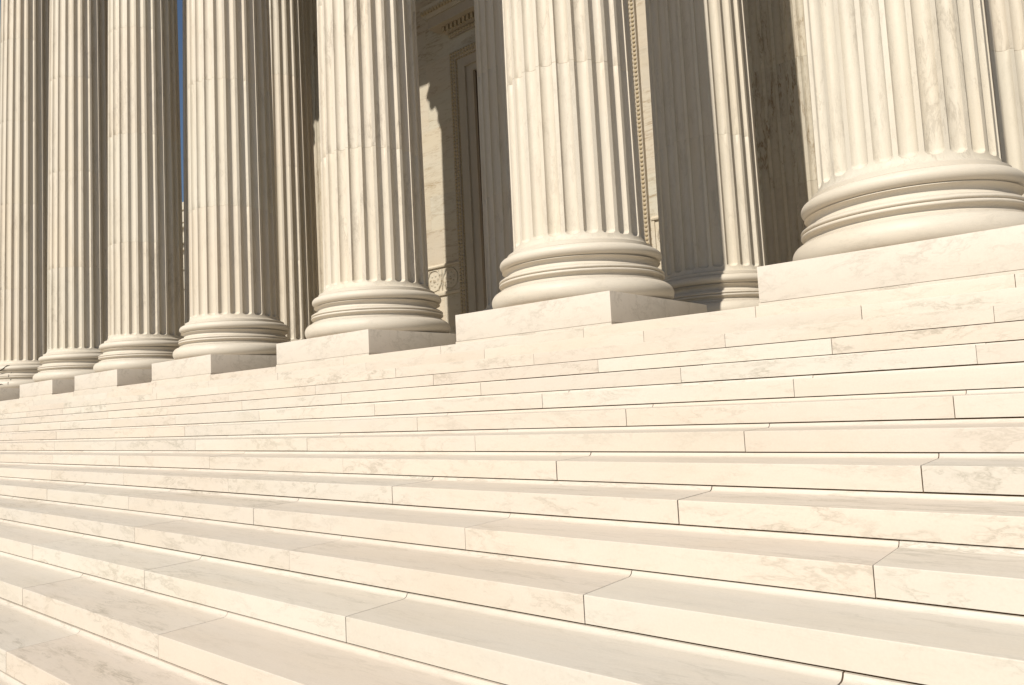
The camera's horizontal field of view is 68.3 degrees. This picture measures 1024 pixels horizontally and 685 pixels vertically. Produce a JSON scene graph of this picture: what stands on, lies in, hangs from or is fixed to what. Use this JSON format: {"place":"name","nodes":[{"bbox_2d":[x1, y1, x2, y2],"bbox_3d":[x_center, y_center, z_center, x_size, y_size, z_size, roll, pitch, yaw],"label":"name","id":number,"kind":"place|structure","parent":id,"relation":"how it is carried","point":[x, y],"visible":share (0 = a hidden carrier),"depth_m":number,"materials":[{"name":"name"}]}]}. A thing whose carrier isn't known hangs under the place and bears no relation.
{"place":"outdoors","nodes":[
{"label":"outdoors","id":0,"kind":"place"},
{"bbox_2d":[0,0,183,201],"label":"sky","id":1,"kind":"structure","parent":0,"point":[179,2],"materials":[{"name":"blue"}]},
{"bbox_3d":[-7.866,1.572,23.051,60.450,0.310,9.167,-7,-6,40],"label":"floor","id":2,"kind":"structure","parent":0,"visible":0},
{"bbox_2d":[0,0,49,400],"bbox_3d":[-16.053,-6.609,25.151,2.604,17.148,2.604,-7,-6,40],"label":"fluted column","id":3,"kind":"structure","parent":2,"relation":"on","point":[24,66],"depth_m":24.31,"materials":[{"name":"stone"}]},
{"bbox_2d":[19,0,107,398],"bbox_3d":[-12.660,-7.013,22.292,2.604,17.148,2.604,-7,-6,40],"label":"fluted column","id":4,"kind":"structure","parent":2,"relation":"on","point":[77,293],"depth_m":21.38,"materials":[{"name":"stone"}]},
{"bbox_2d":[74,0,184,391],"bbox_3d":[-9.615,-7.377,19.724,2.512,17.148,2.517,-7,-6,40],"label":"fluted column","id":5,"kind":"structure","parent":2,"relation":"on","point":[146,320],"depth_m":18.80,"materials":[{"name":"stone"}]},
{"bbox_2d":[183,0,189,322],"bbox_3d":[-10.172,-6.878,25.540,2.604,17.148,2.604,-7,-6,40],"label":"fluted column","id":6,"kind":"structure","parent":2,"relation":"on","point":[186,216],"depth_m":24.90,"materials":[{"name":"stone"}]},
{"bbox_2d":[151,0,290,381],"bbox_3d":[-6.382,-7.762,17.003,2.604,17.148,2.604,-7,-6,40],"label":"fluted column","id":7,"kind":"structure","parent":2,"relation":"on","point":[234,324],"depth_m":15.95,"materials":[{"name":"stone"}]},
{"bbox_2d":[269,0,318,340],"bbox_3d":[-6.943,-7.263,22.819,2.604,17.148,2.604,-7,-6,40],"label":"fluted column","id":8,"kind":"structure","parent":2,"relation":"on","point":[297,256],"depth_m":22.04,"materials":[{"name":"stone"}]},
{"bbox_2d":[276,0,455,366],"bbox_3d":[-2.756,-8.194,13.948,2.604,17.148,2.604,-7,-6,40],"label":"fluted column","id":9,"kind":"structure","parent":2,"relation":"on","point":[377,296],"depth_m":12.78,"materials":[{"name":"stone"}]},
{"bbox_2d":[474,0,513,310],"bbox_3d":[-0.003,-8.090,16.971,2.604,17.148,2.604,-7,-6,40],"label":"fluted column","id":10,"kind":"structure","parent":2,"relation":"on","point":[494,159],"depth_m":16.07,"materials":[{"name":"stone"}]},
{"bbox_2d":[308,0,817,333],"bbox_3d":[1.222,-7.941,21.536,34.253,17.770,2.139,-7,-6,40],"label":"entrance wall","id":11,"kind":"structure","parent":2,"relation":"on","point":[776,38],"depth_m":22.79,"materials":[{"name":"stone"}]},
{"bbox_2d":[455,0,706,343],"bbox_3d":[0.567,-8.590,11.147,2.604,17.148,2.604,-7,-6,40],"label":"fluted column","id":12,"kind":"structure","parent":2,"relation":"on","point":[584,254],"depth_m":9.88,"materials":[{"name":"stone"}]},
{"bbox_2d":[645,0,766,311],"bbox_3d":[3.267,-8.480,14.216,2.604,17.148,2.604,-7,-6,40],"label":"fluted column","id":13,"kind":"structure","parent":2,"relation":"on","point":[712,240],"depth_m":13.09,"materials":[{"name":"stone"}]},
{"bbox_2d":[757,0,1023,305],"bbox_3d":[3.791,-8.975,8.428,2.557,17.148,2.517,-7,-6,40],"label":"fluted column","id":14,"kind":"structure","parent":2,"relation":"on","point":[920,182],"depth_m":7.19,"materials":[{"name":"stone"}]},
{"bbox_2d":[983,0,1023,195],"bbox_3d":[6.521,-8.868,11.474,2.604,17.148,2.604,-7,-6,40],"label":"fluted column","id":15,"kind":"structure","parent":2,"relation":"on","point":[1005,25],"depth_m":10.20,"materials":[{"name":"stone"}]},
{"label":"plaza ground","id":16,"kind":"structure","parent":0,"visible":0},
{"bbox_2d":[182,202,184,316],"bbox_3d":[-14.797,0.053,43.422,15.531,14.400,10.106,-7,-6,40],"label":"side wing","id":17,"kind":"structure","parent":16,"relation":"on","point":[183,246],"depth_m":39.47,"materials":[{"name":"beige stone"}]},
{"bbox_2d":[0,273,1023,684],"bbox_3d":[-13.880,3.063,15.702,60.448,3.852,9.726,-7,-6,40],"label":"staircase","id":18,"kind":"structure","parent":16,"relation":"on","point":[822,491],"depth_m":4.61,"materials":[{"name":"stone"}]}
]}

